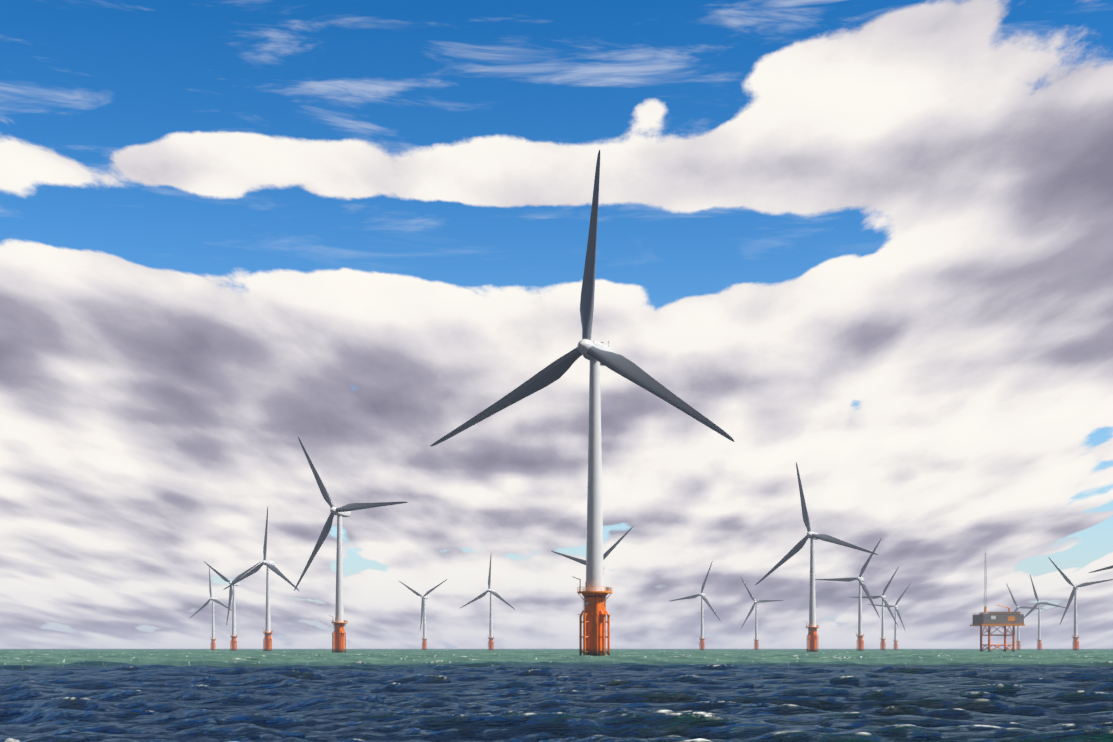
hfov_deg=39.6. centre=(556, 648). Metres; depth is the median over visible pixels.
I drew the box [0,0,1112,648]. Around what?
sky
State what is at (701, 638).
wind turbine
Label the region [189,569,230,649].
wind turbine
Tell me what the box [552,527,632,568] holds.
wind turbine
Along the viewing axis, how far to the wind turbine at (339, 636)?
762.41 m
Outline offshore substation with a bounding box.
[970,548,1024,651]
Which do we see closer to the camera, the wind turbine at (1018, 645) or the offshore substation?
the offshore substation
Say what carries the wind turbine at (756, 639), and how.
on the sea surface
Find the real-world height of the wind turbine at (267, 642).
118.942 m
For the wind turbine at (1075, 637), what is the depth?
1709.23 m
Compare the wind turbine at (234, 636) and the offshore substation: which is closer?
the offshore substation
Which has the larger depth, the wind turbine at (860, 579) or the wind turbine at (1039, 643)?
the wind turbine at (1039, 643)
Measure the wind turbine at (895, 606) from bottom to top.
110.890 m
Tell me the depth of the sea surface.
56.79 m
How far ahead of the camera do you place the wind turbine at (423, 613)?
2033.59 m
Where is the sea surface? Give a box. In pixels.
[0,649,1112,741]
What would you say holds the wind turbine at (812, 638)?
on the sea surface
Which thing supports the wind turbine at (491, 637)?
on the sea surface
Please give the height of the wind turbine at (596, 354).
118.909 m
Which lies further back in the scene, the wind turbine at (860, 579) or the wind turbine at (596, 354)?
the wind turbine at (860, 579)
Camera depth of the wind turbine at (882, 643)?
2018.38 m
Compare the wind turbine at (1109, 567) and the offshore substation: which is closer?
the offshore substation
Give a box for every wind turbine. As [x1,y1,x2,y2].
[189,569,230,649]
[205,562,259,650]
[223,507,298,650]
[294,437,407,652]
[398,579,446,649]
[430,150,734,655]
[459,556,514,649]
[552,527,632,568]
[670,561,720,649]
[740,576,783,649]
[755,462,877,651]
[815,538,881,650]
[851,567,898,649]
[868,583,910,649]
[1002,583,1041,649]
[1024,575,1068,649]
[1048,557,1112,649]
[1088,565,1112,572]
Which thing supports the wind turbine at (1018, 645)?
on the sea surface

